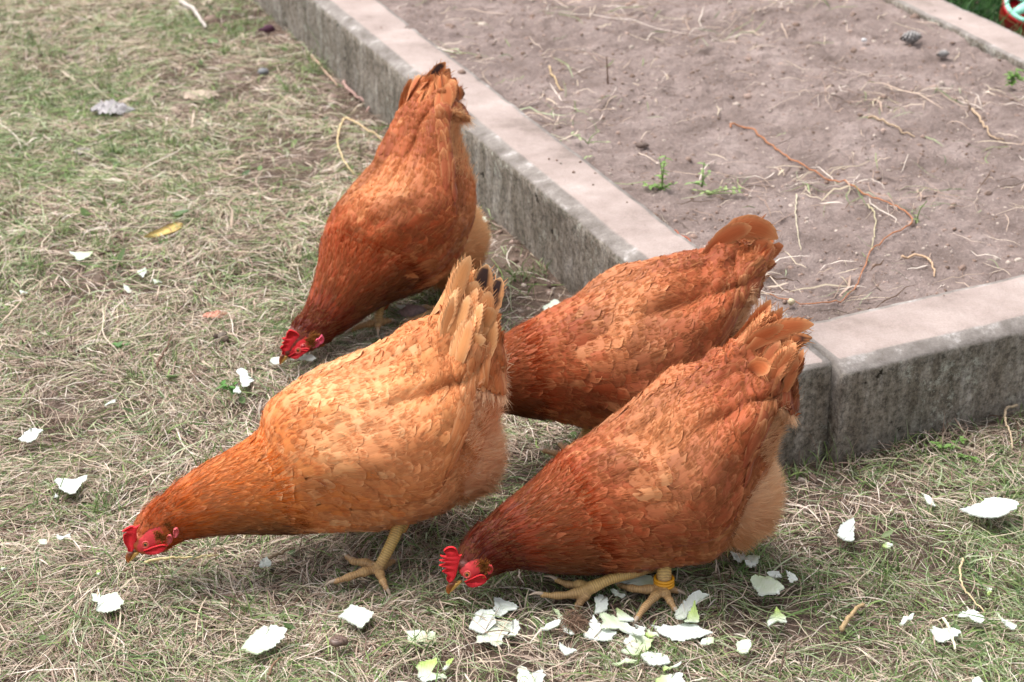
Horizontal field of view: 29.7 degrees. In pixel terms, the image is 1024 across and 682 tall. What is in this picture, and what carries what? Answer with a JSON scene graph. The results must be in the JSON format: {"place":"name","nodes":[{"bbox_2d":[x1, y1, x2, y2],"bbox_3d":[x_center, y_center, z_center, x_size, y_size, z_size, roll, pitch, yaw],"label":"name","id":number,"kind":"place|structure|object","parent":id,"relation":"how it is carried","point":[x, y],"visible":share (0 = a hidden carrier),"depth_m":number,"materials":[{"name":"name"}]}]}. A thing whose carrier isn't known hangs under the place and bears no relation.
{"place":"outdoors","nodes":[
{"label":"outdoors","id":0,"kind":"place"},
{"bbox_2d":[0,0,1023,681],"bbox_3d":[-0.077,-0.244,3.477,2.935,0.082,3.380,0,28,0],"label":"dry grass","id":1,"kind":"structure","parent":0,"point":[112,326],"depth_m":2.65,"materials":[{"name":"plant"}]},
{"bbox_2d":[18,428,42,442],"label":"cabbage scrap","id":2,"kind":"object","parent":1,"relation":"on","point":[30,435],"visible":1,"depth_m":2.73,"materials":[{"name":"white plant"}]},
{"bbox_2d":[54,475,86,493],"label":"cabbage scrap","id":3,"kind":"object","parent":1,"relation":"on","point":[70,486],"visible":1,"depth_m":2.61,"materials":[{"name":"white plant"}]},
{"bbox_2d":[69,251,92,260],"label":"cabbage scrap","id":4,"kind":"object","parent":1,"relation":"on","point":[81,255],"visible":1,"depth_m":3.25,"materials":[{"name":"white plant"}]},
{"bbox_2d":[91,592,123,612],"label":"cabbage scrap","id":5,"kind":"object","parent":1,"relation":"on","point":[110,602],"visible":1,"depth_m":2.37,"materials":[{"name":"white plant"}]},
{"bbox_2d":[90,99,134,114],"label":"paper scrap","id":6,"kind":"object","parent":1,"relation":"on","point":[101,107],"visible":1,"depth_m":3.87,"materials":[{"name":"paper"}]},
{"bbox_2d":[111,341,129,351],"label":"weed","id":7,"kind":"object","parent":1,"relation":"on","point":[118,345],"visible":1,"depth_m":2.97,"materials":[{"name":"green plant"}]},
{"bbox_2d":[144,222,182,237],"bbox_3d":[-0.601,-0.191,3.345,0.033,0.002,0.081,18,33,31],"label":"dry leaf","id":8,"kind":"object","parent":1,"relation":"on","point":[165,230],"visible":1,"depth_m":3.34,"materials":[{"name":"plant"}]},
{"bbox_2d":[156,333,172,366],"bbox_3d":[-0.531,0.011,2.952,0.011,0.011,0.112,0,28,0],"label":"twig","id":9,"kind":"object","parent":1,"relation":"on","point":[160,357],"visible":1,"depth_m":2.93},
{"bbox_2d":[144,554,218,563],"bbox_3d":[-0.423,0.278,2.466,0.096,0.010,0.008,-4,28,-8],"label":"straw","id":10,"kind":"object","parent":1,"relation":"on","point":[163,558],"visible":0.96,"depth_m":2.46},
{"bbox_2d":[178,0,206,28],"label":"stick","id":11,"kind":"object","parent":1,"relation":"on","point":[193,8],"visible":0.98,"depth_m":4.41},
{"bbox_2d":[183,89,218,99],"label":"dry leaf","id":12,"kind":"object","parent":1,"relation":"on","point":[206,93],"visible":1,"depth_m":3.96,"materials":[{"name":"plant"}]},
{"bbox_2d":[202,310,228,318],"bbox_3d":[-0.471,-0.044,3.073,0.043,0.009,0.021,0,28,0],"label":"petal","id":13,"kind":"object","parent":1,"relation":"on","point":[207,314],"visible":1,"depth_m":3.07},
{"bbox_2d":[212,332,230,344],"bbox_3d":[-0.451,-0.005,2.997,0.029,0.015,0.033,0,28,0],"label":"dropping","id":14,"kind":"object","parent":1,"relation":"on","point":[219,335],"visible":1,"depth_m":2.99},
{"bbox_2d":[215,380,237,393],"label":"weed","id":15,"kind":"object","parent":1,"relation":"on","point":[230,388],"visible":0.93,"depth_m":2.86,"materials":[{"name":"green plant"}]},
{"bbox_2d":[236,368,253,386],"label":"cabbage scrap","id":16,"kind":"object","parent":1,"relation":"on","point":[244,381],"visible":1,"depth_m":2.88,"materials":[{"name":"white plant"}]},
{"bbox_2d":[257,68,268,74],"bbox_3d":[-0.527,-0.570,4.082,0.021,0.015,0.023,-21,34,-35],"label":"stone","id":17,"kind":"object","parent":1,"relation":"on","point":[262,71],"visible":0.98,"depth_m":4.08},
{"bbox_2d":[240,625,287,654],"bbox_3d":[-0.295,0.355,2.296,0.037,0.008,0.062,18,33,31],"label":"cabbage scrap","id":18,"kind":"object","parent":1,"relation":"on","point":[263,638],"visible":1,"depth_m":2.29,"materials":[{"name":"white plant"}]},
{"bbox_2d":[259,557,270,567],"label":"cabbage scrap","id":19,"kind":"object","parent":1,"relation":"on","point":[265,561],"visible":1,"depth_m":2.44,"materials":[{"name":"white plant"}]},
{"bbox_2d":[258,24,275,33],"bbox_3d":[-0.547,-0.694,4.299,0.041,0.022,0.023,0,28,0],"label":"dried fruit","id":20,"kind":"object","parent":1,"relation":"on","point":[268,29],"visible":1,"depth_m":4.29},
{"bbox_2d":[270,357,278,363],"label":"cabbage scrap","id":21,"kind":"object","parent":1,"relation":"on","point":[274,359],"visible":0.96,"depth_m":2.92,"materials":[{"name":"white plant"}]},
{"bbox_2d":[267,656,282,675],"bbox_3d":[-0.278,0.380,2.264,0.004,0.008,0.040,10,29,18],"label":"stick","id":22,"kind":"object","parent":1,"relation":"on","point":[271,668],"visible":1,"depth_m":2.26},
{"bbox_2d":[267,548,293,559],"bbox_3d":[-0.297,0.273,2.473,0.045,0.007,0.006,-24,36,-37],"label":"stick","id":23,"kind":"object","parent":1,"relation":"on","point":[276,554],"visible":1,"depth_m":2.47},
{"bbox_2d":[290,354,315,360],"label":"cabbage scrap","id":24,"kind":"object","parent":1,"relation":"on","point":[309,357],"visible":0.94,"depth_m":2.93,"materials":[{"name":"white plant"}]},
{"bbox_2d":[122,255,513,594],"bbox_3d":[-0.237,0.089,2.421,0.484,0.394,0.261,0,28,0],"label":"hen","id":25,"kind":"object","parent":1,"relation":"on","point":[397,432],"visible":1,"depth_m":2.37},
{"bbox_2d":[310,54,337,86],"bbox_3d":[-0.400,-0.575,4.083,0.010,0.016,0.189,-10,29,-19],"label":"root","id":26,"kind":"object","parent":1,"relation":"on","point":[323,69],"visible":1,"depth_m":4.08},
{"bbox_2d":[329,635,348,646],"bbox_3d":[-0.207,0.357,2.295,0.019,0.012,0.021,23,36,37],"label":"pebble","id":27,"kind":"object","parent":1,"relation":"on","point":[338,640],"visible":1,"depth_m":2.29,"materials":[{"name":"stone"}]},
{"bbox_2d":[336,118,353,173],"bbox_3d":[-0.326,-0.381,3.714,0.025,0.020,0.301,-4,28,-7],"label":"stem","id":28,"kind":"object","parent":1,"relation":"on","point":[343,119],"visible":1,"depth_m":3.69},
{"bbox_2d":[338,604,373,627],"bbox_3d":[-0.188,0.333,2.337,0.040,0.004,0.039,15,31,26],"label":"cabbage scrap","id":29,"kind":"object","parent":1,"relation":"on","point":[358,617],"visible":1,"depth_m":2.34,"materials":[{"name":"white plant"}]},
{"bbox_2d":[342,80,369,112],"bbox_3d":[-0.316,-0.504,3.964,0.024,0.016,0.166,-11,30,-20],"label":"root","id":30,"kind":"object","parent":1,"relation":"on","point":[345,85],"visible":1,"depth_m":3.97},
{"bbox_2d":[345,117,382,139],"bbox_3d":[-0.285,-0.412,3.778,0.009,0.015,0.195,-16,31,-27],"label":"stem","id":31,"kind":"object","parent":1,"relation":"on","point":[358,123],"visible":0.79,"depth_m":3.78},
{"bbox_2d":[279,61,494,364],"bbox_3d":[-0.189,-0.196,2.983,0.244,0.380,0.452,9,29,17],"label":"hen","id":32,"kind":"object","parent":1,"relation":"on","point":[405,219],"visible":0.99,"depth_m":2.95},
{"bbox_2d":[398,304,426,317],"bbox_3d":[-0.153,-0.047,3.083,0.059,0.022,0.032,0,28,0],"label":"stone","id":33,"kind":"object","parent":1,"relation":"on","point":[407,310],"visible":0.69,"depth_m":3.07,"materials":[{"name":"stone"}]},
{"bbox_2d":[406,630,436,644],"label":"cabbage scrap","id":34,"kind":"object","parent":1,"relation":"on","point":[421,633],"visible":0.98,"depth_m":2.31,"materials":[{"name":"white plant"}]},
{"bbox_2d":[416,657,446,681],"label":"cabbage scrap","id":35,"kind":"object","parent":1,"relation":"on","point":[425,669],"visible":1,"depth_m":2.24,"materials":[{"name":"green plant"}]},
{"bbox_2d":[442,658,453,669],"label":"cabbage scrap","id":36,"kind":"object","parent":1,"relation":"on","point":[448,663],"visible":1,"depth_m":2.26,"materials":[{"name":"green plant"}]},
{"bbox_2d":[469,609,495,633],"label":"cabbage scrap","id":37,"kind":"object","parent":1,"relation":"on","point":[476,627],"visible":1,"depth_m":2.33,"materials":[{"name":"white plant"}]},
{"bbox_2d":[476,620,511,646],"bbox_3d":[-0.020,0.349,2.316,0.035,0.007,0.054,11,30,20],"label":"cabbage scrap","id":38,"kind":"object","parent":1,"relation":"on","point":[493,636],"visible":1,"depth_m":2.31,"materials":[{"name":"white plant"}]},
{"bbox_2d":[493,597,518,617],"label":"cabbage scrap","id":39,"kind":"object","parent":1,"relation":"on","point":[504,606],"visible":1,"depth_m":2.36,"materials":[{"name":"white plant"}]},
{"bbox_2d":[0,0,1021,681],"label":"weed","id":40,"kind":"object","parent":1,"relation":"on","point":[572,436],"depth_m":3.22,"materials":[{"name":"plant"}]},
{"bbox_2d":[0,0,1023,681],"bbox_3d":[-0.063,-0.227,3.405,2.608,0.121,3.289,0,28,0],"label":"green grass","id":41,"kind":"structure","parent":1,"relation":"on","point":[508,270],"depth_m":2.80,"materials":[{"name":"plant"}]},
{"bbox_2d":[508,619,520,636],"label":"cabbage scrap","id":42,"kind":"object","parent":1,"relation":"on","point":[514,628],"visible":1,"depth_m":2.32,"materials":[{"name":"white plant"}]},
{"bbox_2d":[253,0,788,319],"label":"concrete kerb","id":43,"kind":"structure","parent":1,"relation":"on","point":[579,229],"depth_m":3.37,"materials":[{"name":"concrete"}]},
{"bbox_2d":[516,666,545,681],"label":"cabbage scrap","id":44,"kind":"object","parent":1,"relation":"on","point":[537,676],"visible":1,"depth_m":2.23,"materials":[{"name":"white plant"}]},
{"bbox_2d":[540,619,560,630],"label":"cabbage scrap","id":45,"kind":"object","parent":1,"relation":"on","point":[552,625],"visible":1,"depth_m":2.32,"materials":[{"name":"white plant"}]},
{"bbox_2d":[542,299,558,309],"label":"cabbage scrap","id":46,"kind":"object","parent":1,"relation":"on","point":[553,302],"visible":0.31,"depth_m":3.10,"materials":[{"name":"white plant"}]},
{"bbox_2d":[553,608,573,634],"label":"cabbage scrap","id":47,"kind":"object","parent":1,"relation":"on","point":[570,632],"visible":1,"depth_m":2.33,"materials":[{"name":"white plant"}]},
{"bbox_2d":[559,642,576,654],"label":"cabbage scrap","id":48,"kind":"object","parent":1,"relation":"on","point":[565,650],"visible":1,"depth_m":2.28,"materials":[{"name":"white plant"}]},
{"bbox_2d":[553,605,596,641],"bbox_3d":[0.076,0.341,2.338,0.068,0.052,0.084,0,28,0],"label":"fibre wad","id":49,"kind":"object","parent":1,"relation":"on","point":[584,621],"visible":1,"depth_m":2.33,"materials":[{"name":"brown plant"}]},
{"bbox_2d":[171,0,1023,525],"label":"soil crumbs","id":50,"kind":"object","parent":1,"relation":"on","point":[211,18],"visible":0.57,"depth_m":3.31,"materials":[{"name":"soil"}]},
{"bbox_2d":[583,615,616,641],"bbox_3d":[0.103,0.348,2.314,0.045,0.011,0.037,22,35,36],"label":"cabbage scrap","id":51,"kind":"object","parent":1,"relation":"on","point":[605,635],"visible":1,"depth_m":2.31,"materials":[{"name":"white plant"}]},
{"bbox_2d":[594,593,607,613],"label":"cabbage scrap","id":52,"kind":"object","parent":1,"relation":"on","point":[601,602],"visible":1,"depth_m":2.37,"materials":[{"name":"white plant"}]},
{"bbox_2d":[610,588,625,597],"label":"cabbage scrap","id":53,"kind":"object","parent":1,"relation":"on","point":[617,593],"visible":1,"depth_m":2.38,"materials":[{"name":"white plant"}]},
{"bbox_2d":[599,612,642,635],"bbox_3d":[0.133,0.342,2.318,0.064,0.012,0.029,13,30,24],"label":"cabbage scrap","id":54,"kind":"object","parent":1,"relation":"on","point":[612,622],"visible":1,"depth_m":2.32,"materials":[{"name":"white plant"}]},
{"bbox_2d":[616,608,633,621],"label":"cabbage scrap","id":55,"kind":"object","parent":1,"relation":"on","point":[623,616],"visible":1,"depth_m":2.34,"materials":[{"name":"white plant"}]},
{"bbox_2d":[611,658,639,666],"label":"cabbage scrap","id":56,"kind":"object","parent":1,"relation":"on","point":[627,660],"visible":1,"depth_m":2.26,"materials":[{"name":"white plant"}]},
{"bbox_2d":[439,296,814,626],"bbox_3d":[0.152,0.161,2.356,0.451,0.357,0.253,-22,35,-36],"label":"hen","id":57,"kind":"object","parent":1,"relation":"on","point":[666,471],"visible":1,"depth_m":2.34,"materials":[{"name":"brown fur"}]},
{"bbox_2d":[620,575,653,585],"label":"cabbage scrap","id":58,"kind":"object","parent":1,"relation":"on","point":[643,580],"visible":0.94,"depth_m":2.40,"materials":[{"name":"white plant"}]},
{"bbox_2d":[621,634,653,655],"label":"cabbage scrap","id":59,"kind":"object","parent":1,"relation":"on","point":[647,642],"visible":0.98,"depth_m":2.29,"materials":[{"name":"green plant"}]},
{"bbox_2d":[635,624,646,635],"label":"cabbage scrap","id":60,"kind":"object","parent":1,"relation":"on","point":[642,629],"visible":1,"depth_m":2.31,"materials":[{"name":"white plant"}]},
{"bbox_2d":[501,213,784,456],"bbox_3d":[0.140,0.012,2.648,0.557,0.313,0.246,-18,32,-30],"label":"hen","id":61,"kind":"object","parent":1,"relation":"on","point":[599,349],"visible":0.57,"depth_m":2.60,"materials":[{"name":"brown"}]},
{"bbox_2d":[645,628,658,637],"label":"cabbage scrap","id":62,"kind":"object","parent":1,"relation":"on","point":[649,634],"visible":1,"depth_m":2.30,"materials":[{"name":"green plant"}]},
{"bbox_2d":[640,651,670,666],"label":"cabbage scrap","id":63,"kind":"object","parent":1,"relation":"on","point":[652,658],"visible":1,"depth_m":2.26,"materials":[{"name":"white plant"}]},
{"bbox_2d":[655,672,684,681],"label":"cabbage scrap","id":64,"kind":"object","parent":1,"relation":"on","point":[676,677],"visible":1,"depth_m":2.24,"materials":[{"name":"white plant"}]},
{"bbox_2d":[662,661,681,671],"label":"cabbage scrap","id":65,"kind":"object","parent":1,"relation":"on","point":[666,668],"visible":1,"depth_m":2.25,"materials":[{"name":"white plant"}]},
{"bbox_2d":[651,623,712,641],"bbox_3d":[0.205,0.349,2.316,0.070,0.007,0.036,-5,28,-9],"label":"cabbage scrap","id":66,"kind":"object","parent":1,"relation":"on","point":[680,632],"visible":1,"depth_m":2.31,"materials":[{"name":"white plant"}]},
{"bbox_2d":[674,590,708,619],"bbox_3d":[0.213,0.323,2.354,0.023,0.013,0.071,17,32,30],"label":"cabbage scrap","id":67,"kind":"object","parent":1,"relation":"on","point":[681,613],"visible":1,"depth_m":2.37,"materials":[{"name":"white plant"}]},
{"bbox_2d":[684,600,698,622],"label":"cabbage scrap","id":68,"kind":"object","parent":1,"relation":"on","point":[693,616],"visible":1,"depth_m":2.34,"materials":[{"name":"green plant"}]},
{"bbox_2d":[699,637,713,644],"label":"cabbage scrap","id":69,"kind":"object","parent":1,"relation":"on","point":[707,641],"visible":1,"depth_m":2.29,"materials":[{"name":"white plant"}]},
{"bbox_2d":[731,551,745,562],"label":"cabbage scrap","id":70,"kind":"object","parent":1,"relation":"on","point":[738,558],"visible":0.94,"depth_m":2.46,"materials":[{"name":"white plant"}]},
{"bbox_2d":[736,639,750,653],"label":"cabbage scrap","id":71,"kind":"object","parent":1,"relation":"on","point":[743,646],"visible":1,"depth_m":2.28,"materials":[{"name":"white plant"}]},
{"bbox_2d":[744,554,759,567],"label":"cabbage scrap","id":72,"kind":"object","parent":1,"relation":"on","point":[751,560],"visible":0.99,"depth_m":2.44,"materials":[{"name":"white plant"}]},
{"bbox_2d":[750,574,783,595],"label":"cabbage scrap","id":73,"kind":"object","parent":1,"relation":"on","point":[766,585],"visible":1,"depth_m":2.39,"materials":[{"name":"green plant"}]},
{"bbox_2d":[767,571,781,577],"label":"cabbage scrap","id":74,"kind":"object","parent":1,"relation":"on","point":[775,574],"visible":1,"depth_m":2.42,"materials":[{"name":"white plant"}]},
{"bbox_2d":[767,607,786,626],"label":"cabbage scrap","id":75,"kind":"object","parent":1,"relation":"on","point":[778,616],"visible":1,"depth_m":2.33,"materials":[{"name":"green plant"}]},
{"bbox_2d":[778,636,787,678],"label":"twig","id":76,"kind":"object","parent":1,"relation":"on","point":[779,671],"visible":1,"depth_m":2.27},
{"bbox_2d":[786,570,797,582],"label":"cabbage scrap","id":77,"kind":"object","parent":1,"relation":"on","point":[792,577],"visible":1,"depth_m":2.42,"materials":[{"name":"white plant"}]},
{"bbox_2d":[774,342,831,469],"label":"concrete kerb","id":78,"kind":"structure","parent":1,"relation":"on","point":[815,380],"depth_m":2.67,"materials":[{"name":"concrete"}]},
{"bbox_2d":[837,517,854,541],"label":"cabbage scrap","id":79,"kind":"object","parent":1,"relation":"on","point":[846,530],"visible":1,"depth_m":2.51,"materials":[{"name":"white plant"}]},
{"bbox_2d":[839,603,864,631],"bbox_3d":[0.415,0.335,2.354,0.009,0.012,0.070,16,32,28],"label":"stick","id":80,"kind":"object","parent":1,"relation":"on","point":[845,622],"visible":1,"depth_m":2.34,"materials":[{"name":"wood"}]},
{"bbox_2d":[899,613,913,625],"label":"cabbage scrap","id":81,"kind":"object","parent":1,"relation":"on","point":[905,619],"visible":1,"depth_m":2.33,"materials":[{"name":"white plant"}]},
{"bbox_2d":[801,274,1023,463],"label":"concrete kerb","id":82,"kind":"structure","parent":1,"relation":"on","point":[923,363],"depth_m":2.73,"materials":[{"name":"concrete"}]},
{"bbox_2d":[922,493,935,506],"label":"cabbage scrap","id":83,"kind":"object","parent":1,"relation":"on","point":[928,498],"visible":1,"depth_m":2.57,"materials":[{"name":"white plant"}]},
{"bbox_2d":[929,626,960,642],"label":"cabbage scrap","id":84,"kind":"object","parent":1,"relation":"on","point":[941,635],"visible":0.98,"depth_m":2.31,"materials":[{"name":"white plant"}]},
{"bbox_2d":[942,617,955,649],"bbox_3d":[0.521,0.347,2.301,0.006,0.014,0.070,0,28,0],"label":"straw","id":85,"kind":"object","parent":84,"relation":"on","point":[949,630],"visible":1,"depth_m":2.29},
{"bbox_2d":[923,436,977,462],"bbox_3d":[0.616,0.153,2.706,0.071,0.023,0.057,0,28,0],"label":"weed","id":86,"kind":"object","parent":1,"relation":"on","point":[953,447],"visible":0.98,"depth_m":2.71,"materials":[{"name":"green plant"}]},
{"bbox_2d":[882,0,1023,69],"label":"concrete kerb","id":87,"kind":"structure","parent":1,"relation":"on","point":[992,39],"depth_m":3.92,"materials":[{"name":"concrete"}]},
{"bbox_2d":[958,609,983,623],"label":"cabbage scrap","id":88,"kind":"object","parent":1,"relation":"on","point":[974,618],"visible":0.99,"depth_m":2.34,"materials":[{"name":"white plant"}]},
{"bbox_2d":[959,558,984,611],"bbox_3d":[0.569,0.302,2.412,0.020,0.009,0.114,0,28,0],"label":"straw","id":89,"kind":"object","parent":1,"relation":"on","point":[960,566],"visible":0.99,"depth_m":2.41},
{"bbox_2d":[946,0,1023,36],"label":"lawn grass","id":90,"kind":"structure","parent":1,"relation":"on","point":[968,5],"depth_m":4.35,"materials":[{"name":"plant"}]},
{"bbox_2d":[959,497,1018,517],"bbox_3d":[0.634,0.221,2.552,0.077,0.004,0.045,-19,33,-31],"label":"cabbage scrap","id":91,"kind":"object","parent":1,"relation":"on","point":[992,507],"visible":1,"depth_m":2.55,"materials":[{"name":"white plant"}]},
{"bbox_2d":[995,612,1016,629],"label":"cabbage scrap","id":92,"kind":"object","parent":1,"relation":"on","point":[1011,625],"visible":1,"depth_m":2.32,"materials":[{"name":"white plant"}]},
{"bbox_2d":[1003,404,1017,448],"bbox_3d":[0.709,0.117,2.751,0.020,0.012,0.126,8,29,14],"label":"stem","id":93,"kind":"object","parent":1,"relation":"on","point":[1005,411],"visible":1,"depth_m":2.75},
{"bbox_2d":[999,0,1023,35],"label":"toy wheel","id":94,"kind":"object","parent":1,"relation":"on","point":[1016,16],"visible":0.84,"depth_m":4.26,"materials":[{"name":"red plastic"}]},
{"bbox_2d":[378,0,1023,321],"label":"bed ground","id":95,"kind":"structure","parent":0,"point":[727,148],"depth_m":3.51,"materials":[{"name":"soil"}]},
{"bbox_2d":[571,129,609,143],"bbox_3d":[0.139,-0.358,3.388,0.074,0.023,0.024,6,28,12],"label":"weed","id":96,"kind":"object","parent":95,"relation":"on","point":[579,137],"visible":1,"depth_m":3.39,"materials":[{"name":"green plant"}]},
{"bbox_2d":[635,142,648,148],"bbox_3d":[0.228,-0.343,3.384,0.020,0.011,0.017,21,34,35],"label":"clod","id":97,"kind":"object","parent":95,"relation":"on","point":[641,145],"visible":1,"depth_m":3.38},
{"bbox_2d":[684,162,710,186],"bbox_3d":[0.309,-0.277,3.219,0.045,0.046,0.029,0,28,0],"label":"weed","id":98,"kind":"object","parent":95,"relation":"on","point":[702,181],"visible":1,"depth_m":3.22,"materials":[{"name":"green plant"}]},
{"bbox_2d":[396,0,1023,316],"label":"loose hay","id":99,"kind":"object","parent":95,"relation":"on","point":[796,173],"visible":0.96,"depth_m":3.52,"materials":[{"name":"beige plant"}]},
{"bbox_2d":[692,186,743,194],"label":"weed","id":100,"kind":"object","parent":95,"relation":"on","point":[718,190],"visible":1,"depth_m":3.20,"materials":[{"name":"green plant"}]},
{"bbox_2d":[795,194,801,249],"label":"stem","id":101,"kind":"object","parent":95,"relation":"on","point":[796,220],"visible":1,"depth_m":3.10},
{"bbox_2d":[730,123,912,304],"bbox_3d":[0.505,-0.223,3.159,0.282,0.020,0.724,0,28,0],"label":"root","id":102,"kind":"object","parent":95,"relation":"on","point":[765,140],"visible":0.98,"depth_m":3.18,"materials":[{"name":"plant"}]},
{"bbox_2d":[867,203,876,248],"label":"stem","id":103,"kind":"object","parent":95,"relation":"on","point":[875,222],"visible":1,"depth_m":3.08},
{"bbox_2d":[868,115,914,136],"bbox_3d":[0.682,-0.388,3.471,0.008,0.016,0.110,-21,34,-34],"label":"stick","id":104,"kind":"object","parent":95,"relation":"on","point":[882,119],"visible":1,"depth_m":3.47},
{"bbox_2d":[900,30,921,43],"bbox_3d":[0.799,-0.609,3.868,0.047,0.027,0.028,0,28,0],"label":"pine cone","id":105,"kind":"object","parent":95,"relation":"on","point":[911,37],"visible":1,"depth_m":3.86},
{"bbox_2d":[901,253,935,276],"bbox_3d":[0.634,-0.117,2.957,0.034,0.010,0.081,-14,31,-25],"label":"root","id":106,"kind":"object","parent":95,"relation":"on","point":[919,255],"visible":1,"depth_m":2.98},
{"bbox_2d":[911,201,926,223],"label":"weed","id":107,"kind":"object","parent":95,"relation":"on","point":[916,220],"visible":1,"depth_m":3.09,"materials":[{"name":"green plant"}]},
{"bbox_2d":[936,50,948,57],"bbox_3d":[0.846,-0.564,3.790,0.028,0.016,0.016,0,28,0],"label":"pine cone","id":108,"kind":"object","parent":95,"relation":"on","point":[943,53],"visible":1,"depth_m":3.79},
{"bbox_2d":[971,108,1003,139],"bbox_3d":[0.854,-0.391,3.486,0.013,0.015,0.149,-4,28,-8],"label":"stick","id":109,"kind":"object","parent":95,"relation":"on","point":[980,118],"visible":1,"depth_m":3.48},
{"bbox_2d":[1004,68,1023,85],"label":"weed","id":110,"kind":"object","parent":95,"relation":"on","point":[1013,82],"visible":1,"depth_m":3.64,"materials":[{"name":"green plant"}]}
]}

